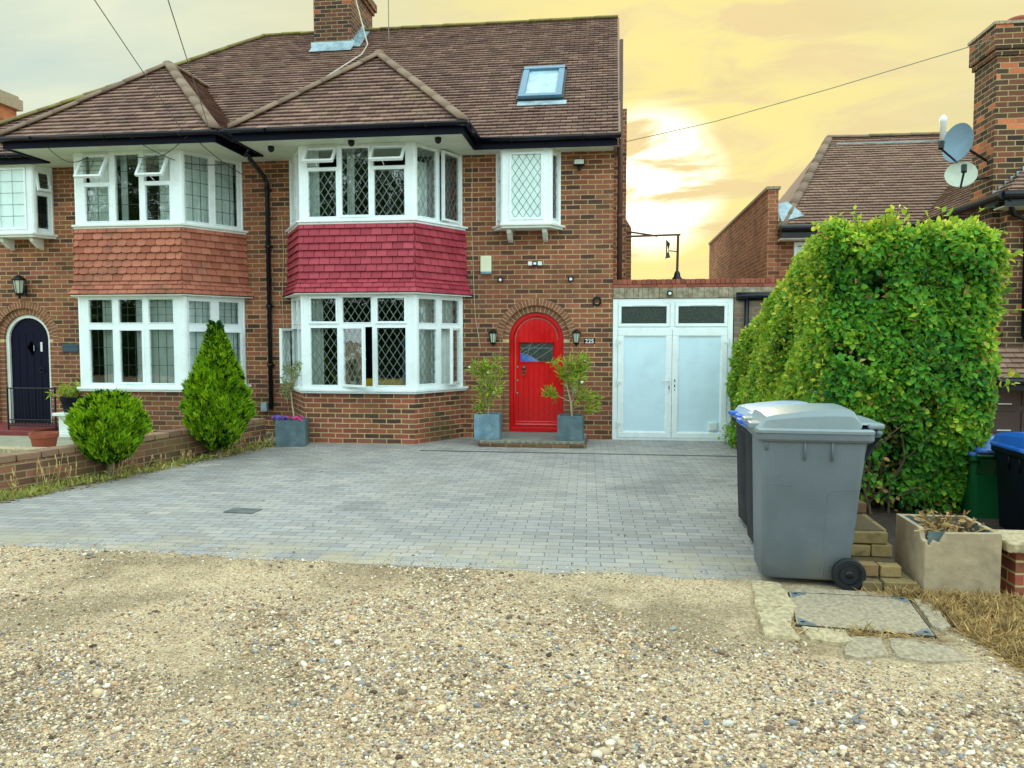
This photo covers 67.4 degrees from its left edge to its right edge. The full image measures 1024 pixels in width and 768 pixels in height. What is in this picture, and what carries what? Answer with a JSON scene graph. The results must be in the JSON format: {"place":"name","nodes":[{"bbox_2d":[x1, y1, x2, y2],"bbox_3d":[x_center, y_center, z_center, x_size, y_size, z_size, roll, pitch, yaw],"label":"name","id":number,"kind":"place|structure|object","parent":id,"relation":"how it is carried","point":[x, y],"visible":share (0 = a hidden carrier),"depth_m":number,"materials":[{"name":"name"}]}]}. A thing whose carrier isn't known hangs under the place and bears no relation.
{"place":"outdoors","nodes":[
{"label":"outdoors","id":0,"kind":"place"},
{"bbox_2d":[0,432,274,446],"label":"front path","id":1,"kind":"structure","parent":0,"point":[24,441],"depth_m":11.47,"materials":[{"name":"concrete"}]},
{"bbox_2d":[0,446,46,453],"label":"path kerb","id":2,"kind":"structure","parent":1,"relation":"on","point":[7,449],"depth_m":9.72,"materials":[{"name":"concrete"}]},
{"bbox_2d":[0,423,58,435],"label":"porch step","id":3,"kind":"object","parent":1,"relation":"on","point":[18,431],"visible":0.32,"depth_m":12.27,"materials":[{"name":"tile"}]},
{"bbox_2d":[6,387,56,430],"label":"metal gate","id":4,"kind":"structure","parent":3,"relation":"on","point":[35,419],"depth_m":12.08,"materials":[{"name":"metal"}]},
{"bbox_2d":[28,431,58,446],"bbox_3d":[-6.125,0.780,10.059,0.350,0.290,0.350,0,3,7],"label":"plant pot","id":5,"kind":"object","parent":1,"relation":"on","point":[44,439],"visible":0.83,"depth_m":9.95,"materials":[{"name":"ceramic"}]},
{"bbox_2d":[52,412,70,436],"bbox_3d":[-6.874,0.629,12.063,0.450,0.380,0.400,0,3,7],"label":"stone pedestal","id":6,"kind":"object","parent":1,"relation":"on","point":[63,430],"visible":0.2,"depth_m":11.92,"materials":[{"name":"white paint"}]},
{"bbox_2d":[59,396,82,412],"bbox_3d":[-6.879,0.319,12.046,0.391,0.240,0.391,0,3,7],"label":"plant pot","id":7,"kind":"object","parent":6,"relation":"on","point":[67,403],"visible":0.52,"depth_m":11.89,"materials":[{"name":"plastic"}]},
{"bbox_2d":[46,379,82,398],"bbox_3d":[-6.914,0.114,12.032,0.552,0.411,0.682,0,3,7],"label":"potted shrub","id":8,"kind":"object","parent":7,"relation":"in","point":[67,393],"visible":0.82,"depth_m":11.97,"materials":[{"name":"green plant"}]},
{"bbox_2d":[345,347,361,384],"bbox_3d":[-2.391,-0.257,11.713,0.353,0.628,0.194,0,3,-4],"label":"orchid","id":9,"kind":"object","parent":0,"point":[360,373],"visible":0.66,"depth_m":11.69,"materials":[{"name":"white plant"}]},
{"bbox_2d":[361,378,405,385],"bbox_3d":[-1.898,-0.008,11.725,0.800,0.150,0.250,0,3,7],"label":"seat cushion","id":10,"kind":"object","parent":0,"point":[369,381],"visible":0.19,"depth_m":11.61,"materials":[{"name":"yellow fabric"}]},
{"bbox_2d":[0,437,836,585],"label":"paved driveway","id":11,"kind":"structure","parent":0,"point":[357,492],"depth_m":7.00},
{"bbox_2d":[61,387,153,478],"bbox_3d":[-4.477,0.548,8.549,0.918,1.056,0.918,0,3,7],"label":"round conifer","id":12,"kind":"object","parent":11,"relation":"on","point":[107,427],"visible":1,"depth_m":8.29,"materials":[{"name":"green plant"}]},
{"bbox_2d":[0,432,273,501],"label":"dry stalks","id":13,"kind":"object","parent":11,"relation":"on","point":[122,462],"visible":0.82,"depth_m":8.52,"materials":[{"name":"plant"}]},
{"bbox_2d":[1,446,274,502],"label":"leaf litter","id":14,"kind":"object","parent":11,"relation":"on","point":[138,474],"visible":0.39,"depth_m":8.78,"materials":[{"name":"brown plant"}]},
{"bbox_2d":[175,320,258,457],"bbox_3d":[-3.835,0.069,10.043,1.023,1.840,1.013,0,3,7],"label":"cone conifer","id":15,"kind":"object","parent":11,"relation":"on","point":[218,409],"visible":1,"depth_m":9.82,"materials":[{"name":"green plant"}]},
{"bbox_2d":[224,508,262,513],"bbox_3d":[-2.430,1.143,6.937,0.288,0.007,0.181,1,3,11],"label":"drain cover","id":16,"kind":"object","parent":11,"relation":"in","point":[244,510],"visible":1,"depth_m":6.92,"materials":[{"name":"grey metal"}]},
{"bbox_2d":[275,418,308,446],"bbox_3d":[-3.220,0.705,11.272,0.420,0.380,0.420,0,3,-7],"label":"planter box","id":17,"kind":"object","parent":11,"relation":"on","point":[292,433],"visible":0.9,"depth_m":11.07,"materials":[{"name":"metal"}]},
{"bbox_2d":[271,415,288,421],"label":"pansies","id":18,"kind":"object","parent":17,"relation":"on","point":[277,417],"visible":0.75,"depth_m":11.13,"materials":[{"name":"purple plant"}]},
{"bbox_2d":[279,360,302,416],"bbox_3d":[-3.231,0.123,11.236,0.327,0.949,0.329,-3,4,-39],"label":"olive tree","id":19,"kind":"object","parent":17,"relation":"on","point":[292,380],"visible":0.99,"depth_m":11.22,"materials":[{"name":"green plant"}]},
{"bbox_2d":[287,416,304,420],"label":"pansies","id":20,"kind":"object","parent":17,"relation":"on","point":[298,418],"visible":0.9,"depth_m":11.13,"materials":[{"name":"pink plant"}]},
{"bbox_2d":[54,448,717,561],"bbox_3d":[-0.791,1.079,8.049,5.614,0.031,5.128,0,3,7],"label":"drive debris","id":21,"kind":"object","parent":11,"relation":"on","point":[427,513],"visible":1,"depth_m":7.14,"materials":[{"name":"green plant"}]},
{"bbox_2d":[478,432,587,448],"bbox_3d":[0.350,0.834,11.535,1.540,0.092,1.120,0,3,7],"label":"doorstep","id":22,"kind":"object","parent":11,"relation":"on","point":[531,439],"visible":0.84,"depth_m":11.06,"materials":[{"name":"brick"}]},
{"bbox_2d":[474,412,501,439],"bbox_3d":[-0.351,0.615,11.318,0.370,0.370,0.370,0,3,5],"label":"planter box","id":23,"kind":"object","parent":22,"relation":"on","point":[487,426],"visible":0.93,"depth_m":11.14,"materials":[{"name":"metal"}]},
{"bbox_2d":[465,354,506,413],"bbox_3d":[-0.283,0.019,11.266,0.664,0.967,0.642,3,4,40],"label":"oleander","id":24,"kind":"object","parent":23,"relation":"on","point":[484,373],"visible":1,"depth_m":11.25,"materials":[{"name":"green plant"}]},
{"bbox_2d":[557,414,583,440],"bbox_3d":[0.854,0.629,11.166,0.360,0.360,0.360,0,3,8],"label":"planter box","id":25,"kind":"object","parent":22,"relation":"on","point":[570,427],"visible":1,"depth_m":10.99,"materials":[{"name":"metal"}]},
{"bbox_2d":[541,350,603,415],"bbox_3d":[0.877,0.006,11.099,0.943,1.014,0.484,0,3,7],"label":"oleander","id":26,"kind":"object","parent":25,"relation":"on","point":[577,373],"visible":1,"depth_m":11.10,"materials":[{"name":"green plant"}]},
{"bbox_2d":[420,450,736,456],"bbox_3d":[0.865,0.940,10.431,4.320,0.006,0.066,0,3,7],"label":"drain channel","id":27,"kind":"object","parent":11,"relation":"on","point":[579,453],"visible":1,"depth_m":10.41,"materials":[{"name":"grey metal"}]},
{"bbox_2d":[717,423,736,448],"bbox_3d":[3.236,0.756,11.150,0.504,0.382,1.008,0,3,7],"label":"ivy tuft","id":28,"kind":"object","parent":11,"relation":"on","point":[730,441],"visible":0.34,"depth_m":11.10,"materials":[{"name":"green plant"}]},
{"bbox_2d":[736,411,753,542],"bbox_3d":[2.094,0.702,5.693,0.784,1.035,0.604,0,3,7],"label":"wheelie bin","id":29,"kind":"object","parent":11,"relation":"on","point":[749,472],"visible":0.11,"depth_m":5.79,"materials":[{"name":"plastic"}]},
{"bbox_2d":[728,401,806,524],"bbox_3d":[2.214,0.665,6.322,0.784,1.035,0.604,0,3,6],"label":"wheelie bin","id":30,"kind":"object","parent":11,"relation":"on","point":[739,411],"visible":0.12,"depth_m":6.35,"materials":[{"name":"plastic"}]},
{"bbox_2d":[742,403,884,590],"bbox_3d":[1.921,0.695,5.000,0.784,1.119,0.604,1,3,10],"label":"wheelie bin","id":31,"kind":"object","parent":11,"relation":"on","point":[809,460],"visible":1,"depth_m":4.76,"materials":[{"name":"plastic"}]},
{"bbox_2d":[0,438,1023,767],"bbox_3d":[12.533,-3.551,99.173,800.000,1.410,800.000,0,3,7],"label":"gravel lane","id":32,"kind":"structure","parent":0,"point":[740,610],"depth_m":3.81,"materials":[{"name":"beige gravel"}]},
{"bbox_2d":[0,418,265,492],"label":"garden wall","id":33,"kind":"structure","parent":32,"relation":"on","point":[169,444],"depth_m":8.41,"materials":[{"name":"brick"}]},
{"bbox_2d":[0,438,274,501],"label":"wall weeds","id":34,"kind":"object","parent":32,"relation":"on","point":[35,489],"depth_m":8.42,"materials":[{"name":"green plant"}]},
{"bbox_2d":[0,31,324,432],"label":"semi detached house","id":35,"kind":"structure","parent":32,"relation":"on","point":[134,229],"depth_m":12.12,"materials":[{"name":"brick"}]},
{"bbox_2d":[0,89,22,120],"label":"chimney stack","id":36,"kind":"object","parent":35,"relation":"on","point":[11,105],"visible":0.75,"depth_m":18.19,"materials":[{"name":"orange brick"}]},
{"bbox_2d":[11,275,26,298],"bbox_3d":[-8.241,-1.622,12.848,0.208,0.398,0.238,-1,3,-15],"label":"wall lantern","id":37,"kind":"object","parent":35,"relation":"attached to","point":[19,286],"depth_m":12.79,"materials":[{"name":"metal"}]},
{"bbox_2d":[0,164,57,250],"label":"oriel window","id":38,"kind":"structure","parent":35,"relation":"in","point":[20,188],"depth_m":12.59,"materials":[{"name":"plastic"}]},
{"bbox_2d":[11,318,50,422],"bbox_3d":[-8.245,-0.218,13.173,0.730,2.000,0.067,0,3,7],"label":"door","id":39,"kind":"structure","parent":35,"relation":"in","point":[29,338],"depth_m":13.17,"materials":[{"name":"black wood"}]},
{"bbox_2d":[62,343,78,351],"bbox_3d":[-7.419,-0.610,12.905,0.300,0.155,0.026,0,3,7],"label":"house plaque","id":40,"kind":"object","parent":35,"relation":"attached to","point":[70,347],"visible":1,"depth_m":12.90,"materials":[{"name":"grey metal"}]},
{"bbox_2d":[94,0,182,130],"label":"overhead wire","id":41,"kind":"object","parent":35,"relation":"on","point":[135,61],"visible":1,"depth_m":8.65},
{"bbox_2d":[73,150,242,229],"bbox_3d":[-5.799,-3.001,12.029,2.800,1.100,1.178,0,3,7],"label":"upper bay window","id":42,"kind":"structure","parent":35,"relation":"in","point":[200,194],"depth_m":11.80,"materials":[{"name":"plastic"}]},
{"bbox_2d":[78,296,246,387],"bbox_3d":[-5.786,-0.673,12.266,2.801,1.415,0.956,0,3,7],"label":"lower bay window","id":43,"kind":"structure","parent":35,"relation":"in","point":[170,330],"depth_m":11.90,"materials":[{"name":"plastic"}]},
{"bbox_2d":[168,0,209,130],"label":"overhead wire","id":44,"kind":"object","parent":35,"relation":"attached to","point":[187,61],"visible":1,"depth_m":8.59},
{"bbox_2d":[222,0,630,443],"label":"semi detached house","id":45,"kind":"structure","parent":32,"relation":"on","point":[392,225],"depth_m":11.80,"materials":[{"name":"brick"}]},
{"bbox_2d":[268,146,273,151],"bbox_3d":[-3.562,-3.470,11.355,0.100,0.085,0.100,0,3,7],"label":"soffit light","id":46,"kind":"object","parent":45,"relation":"attached to","point":[270,148],"visible":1,"depth_m":11.32,"materials":[{"name":"metal"}]},
{"bbox_2d":[348,140,354,146],"bbox_3d":[-2.305,-3.450,11.015,0.100,0.085,0.100,0,3,7],"label":"soffit light","id":47,"kind":"object","parent":45,"relation":"attached to","point":[351,143],"visible":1,"depth_m":10.98,"materials":[{"name":"metal"}]},
{"bbox_2d":[279,294,462,389],"bbox_3d":[-2.237,-0.640,11.703,2.817,1.415,1.192,0,3,7],"label":"lower bay window","id":48,"kind":"structure","parent":45,"relation":"in","point":[304,342],"depth_m":11.48,"materials":[{"name":"plastic"}]},
{"bbox_2d":[289,142,462,225],"bbox_3d":[-2.224,-2.976,11.603,2.800,1.100,1.166,0,3,7],"label":"upper bay window","id":49,"kind":"structure","parent":45,"relation":"in","point":[304,169],"depth_m":11.32,"materials":[{"name":"plastic"}]},
{"bbox_2d":[388,0,388,40],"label":"aerial pole","id":50,"kind":"object","parent":45,"relation":"attached to","point":[388,20],"visible":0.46,"depth_m":15.03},
{"bbox_2d":[435,137,440,143],"bbox_3d":[-1.045,-3.441,10.856,0.100,0.085,0.100,0,3,7],"label":"soffit light","id":51,"kind":"object","parent":45,"relation":"attached to","point":[437,140],"visible":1,"depth_m":10.82,"materials":[{"name":"metal"}]},
{"bbox_2d":[480,256,491,273],"bbox_3d":[-0.403,-1.847,11.923,0.170,0.280,0.070,0,3,7],"label":"alarm box","id":52,"kind":"object","parent":45,"relation":"attached to","point":[485,264],"visible":1,"depth_m":11.89,"materials":[{"name":"beige plastic"}]},
{"bbox_2d":[488,330,497,345],"bbox_3d":[-0.298,-0.714,11.934,0.139,0.265,0.158,-1,3,-15],"label":"wall lantern","id":53,"kind":"object","parent":45,"relation":"attached to","point":[492,336],"depth_m":11.89,"materials":[{"name":"metal"}]},
{"bbox_2d":[492,148,564,242],"bbox_3d":[0.231,-2.852,11.658,1.131,1.354,0.400,0,3,7],"label":"oriel window","id":54,"kind":"structure","parent":45,"relation":"in","point":[524,177],"depth_m":11.53,"materials":[{"name":"plastic"}]},
{"bbox_2d":[528,261,541,265],"bbox_3d":[0.355,-1.854,11.816,0.214,0.075,0.090,0,3,7],"label":"twin sensor light","id":55,"kind":"object","parent":45,"relation":"attached to","point":[536,263],"visible":1,"depth_m":11.78,"materials":[{"name":"white plastic"}]},
{"bbox_2d":[514,312,559,427],"bbox_3d":[0.386,-0.154,12.081,0.730,2.000,0.074,0,3,7],"label":"door","id":56,"kind":"structure","parent":45,"relation":"in","point":[536,339],"depth_m":12.08,"materials":[{"name":"red wood"}]},
{"bbox_2d":[572,329,580,346],"bbox_3d":[0.990,-0.704,11.772,0.139,0.265,0.158,2,4,30],"label":"wall lantern","id":57,"kind":"object","parent":45,"relation":"attached to","point":[576,334],"depth_m":11.73,"materials":[{"name":"metal"}]},
{"bbox_2d":[573,159,584,169],"bbox_3d":[1.019,-3.323,11.639,0.170,0.160,0.105,0,3,7],"label":"floodlight","id":58,"kind":"object","parent":45,"relation":"attached to","point":[579,163],"visible":1,"depth_m":11.59,"materials":[{"name":"metal"}]},
{"bbox_2d":[584,338,594,343],"bbox_3d":[1.193,-0.662,11.819,0.170,0.085,0.013,0,3,7],"label":"house number","id":59,"kind":"object","parent":45,"relation":"attached to","point":[589,340],"visible":1,"depth_m":11.82,"materials":[{"name":"metal"}]},
{"bbox_2d":[592,296,601,305],"bbox_3d":[1.301,-1.267,11.756,0.149,0.149,0.016,0,3,7],"label":"wall ring","id":60,"kind":"object","parent":45,"relation":"attached to","point":[599,298],"depth_m":11.75,"materials":[{"name":"metal"}]},
{"bbox_2d":[612,278,782,440],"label":"garage","id":61,"kind":"structure","parent":32,"relation":"on","point":[672,354],"depth_m":11.68,"materials":[{"name":"brick"}]},
{"bbox_2d":[616,330,671,437],"bbox_3d":[2.016,0.003,11.751,0.837,1.649,0.119,0,3,7],"label":"door","id":62,"kind":"structure","parent":61,"relation":"in","point":[644,381],"depth_m":11.77,"materials":[{"name":"plastic"}]},
{"bbox_2d":[626,231,681,278],"bbox_3d":[2.510,-2.189,13.690,1.048,1.116,0.185,0,3,7],"label":"antenna","id":63,"kind":"object","parent":61,"relation":"on","point":[677,274],"visible":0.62,"depth_m":13.63,"materials":[{"name":"metal"}]},
{"bbox_2d":[671,330,728,438],"bbox_3d":[2.852,0.008,11.661,0.837,1.649,0.087,0,3,7],"label":"door","id":64,"kind":"structure","parent":61,"relation":"in","point":[699,357],"depth_m":11.66,"materials":[{"name":"plastic"}]},
{"bbox_2d":[751,580,797,608],"bbox_3d":[1.536,1.280,4.610,0.250,0.072,0.504,0,3,7],"label":"concrete edging","id":65,"kind":"object","parent":32,"relation":"on","point":[764,596],"visible":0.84,"depth_m":4.54,"materials":[{"name":"beige concrete"}]},
{"bbox_2d":[756,607,799,641],"bbox_3d":[1.427,1.305,4.139,0.212,0.078,0.501,1,3,16],"label":"concrete edging","id":66,"kind":"object","parent":32,"relation":"on","point":[773,622],"visible":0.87,"depth_m":4.09,"materials":[{"name":"beige concrete"}]},
{"bbox_2d":[801,626,853,646],"bbox_3d":[1.634,1.320,3.972,0.236,0.068,0.234,0,3,7],"label":"concrete edging","id":67,"kind":"object","parent":32,"relation":"on","point":[837,637],"visible":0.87,"depth_m":3.94,"materials":[{"name":"beige concrete"}]},
{"bbox_2d":[787,588,900,596],"bbox_3d":[2.012,1.285,4.658,0.692,0.058,0.107,1,3,10],"label":"concrete edging","id":68,"kind":"object","parent":32,"relation":"on","point":[825,591],"visible":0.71,"depth_m":4.65,"materials":[{"name":"beige concrete"}]},
{"bbox_2d":[788,592,936,638],"bbox_3d":[1.933,1.296,4.334,0.697,0.048,0.619,1,3,14],"label":"manhole cover","id":69,"kind":"object","parent":32,"relation":"on","point":[843,612],"visible":0.93,"depth_m":4.29,"materials":[{"name":"concrete"}]},
{"bbox_2d":[708,15,1023,434],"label":"neighbour house","id":70,"kind":"structure","parent":32,"relation":"on","point":[765,232],"depth_m":13.61,"materials":[{"name":"brick"}]},
{"bbox_2d":[794,242,808,255],"bbox_3d":[5.644,-2.091,13.698,1.200,0.880,0.050,0,3,7],"label":"window","id":71,"kind":"structure","parent":70,"relation":"in","point":[796,249],"depth_m":13.72,"materials":[{"name":"plastic"}]},
{"bbox_2d":[627,39,992,141],"bbox_3d":[4.232,-4.487,12.008,5.552,0.590,0.107,2,4,34],"label":"overhead wire","id":72,"kind":"object","parent":70,"relation":"attached to","point":[819,91],"visible":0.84,"depth_m":11.61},
{"bbox_2d":[938,115,946,152],"bbox_3d":[8.629,-5.014,15.376,0.170,0.720,0.170,0,3,7],"label":"antenna","id":73,"kind":"object","parent":70,"relation":"attached to","point":[943,123],"visible":0.66,"depth_m":15.32,"materials":[{"name":"white plastic"}]},
{"bbox_2d":[938,123,986,162],"bbox_3d":[6.209,-3.317,10.573,0.974,0.549,0.390,0,3,-8],"label":"satellite dish","id":74,"kind":"object","parent":70,"relation":"attached to","point":[955,145],"visible":1,"depth_m":10.57,"materials":[{"name":"metal"}]},
{"bbox_2d":[944,161,989,187],"bbox_3d":[6.199,-2.872,10.556,0.905,0.372,0.388,-3,4,-40],"label":"satellite dish","id":75,"kind":"object","parent":70,"relation":"attached to","point":[961,174],"visible":1,"depth_m":10.54,"materials":[{"name":"metal"}]},
{"bbox_2d":[990,384,1023,434],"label":"garage door","id":76,"kind":"structure","parent":70,"relation":"in","point":[1009,416],"depth_m":10.74,"materials":[{"name":"brown paint"}]},
{"bbox_2d":[844,635,889,659],"bbox_3d":[1.772,1.331,3.842,0.213,0.060,0.350,1,4,23],"label":"concrete edging","id":77,"kind":"object","parent":32,"relation":"on","point":[863,647],"visible":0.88,"depth_m":3.80,"materials":[{"name":"grey concrete"}]},
{"bbox_2d":[851,499,916,592],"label":"broken wall","id":78,"kind":"structure","parent":32,"relation":"on","point":[872,550],"depth_m":4.89,"materials":[{"name":"brick"}]},
{"bbox_2d":[752,581,1023,674],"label":"dry grass","id":79,"kind":"structure","parent":32,"relation":"on","point":[962,612],"depth_m":4.18,"materials":[{"name":"plant"}]},
{"bbox_2d":[888,638,973,663],"bbox_3d":[2.047,1.335,3.786,0.372,0.060,0.300,0,3,7],"label":"concrete edging","id":80,"kind":"object","parent":32,"relation":"on","point":[912,650],"visible":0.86,"depth_m":3.75,"materials":[{"name":"grey concrete"}]},
{"bbox_2d":[913,598,950,633],"bbox_3d":[2.343,1.302,4.276,0.107,0.067,0.551,1,3,15],"label":"concrete edging","id":81,"kind":"object","parent":32,"relation":"on","point":[940,623],"visible":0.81,"depth_m":4.21,"materials":[{"name":"grey concrete"}]},
{"bbox_2d":[895,508,1001,597],"bbox_3d":[2.691,1.039,4.829,0.503,0.503,0.480,0,3,7],"label":"square planter","id":82,"kind":"object","parent":32,"relation":"on","point":[962,553],"visible":0.88,"depth_m":4.61,"materials":[{"name":"concrete"}]},
{"bbox_2d":[949,435,998,518],"bbox_3d":[4.217,0.998,6.804,0.604,1.119,0.784,0,3,7],"label":"wheelie bin","id":83,"kind":"object","parent":32,"relation":"on","point":[980,498],"visible":0.15,"depth_m":6.55,"materials":[{"name":"plastic"}]},
{"bbox_2d":[989,432,1023,529],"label":"wheelie bin","id":84,"kind":"object","parent":32,"relation":"on","point":[1007,448],"visible":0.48,"depth_m":6.08,"materials":[{"name":"plastic"}]},
{"bbox_2d":[993,529,1023,597],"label":"boundary wall","id":85,"kind":"structure","parent":32,"relation":"on","point":[1012,565],"depth_m":4.62,"materials":[{"name":"brick"}]},
{"bbox_2d":[0,0,1023,279],"label":"sky","id":86,"kind":"structure","parent":0,"point":[687,63],"materials":[{"name":"yellow"}]},
{"bbox_2d":[863,497,1006,560],"bbox_3d":[3.638,1.309,8.299,1.640,0.520,6.600,0,3,7],"label":"hedge bed","id":87,"kind":"object","parent":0,"point":[882,517],"depth_m":6.57,"materials":[{"name":"soil"}]},
{"bbox_2d":[725,204,1023,514],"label":"hedge","id":88,"kind":"object","parent":87,"relation":"on","point":[858,318],"visible":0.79,"depth_m":6.51,"materials":[{"name":"green plant"}]}
]}

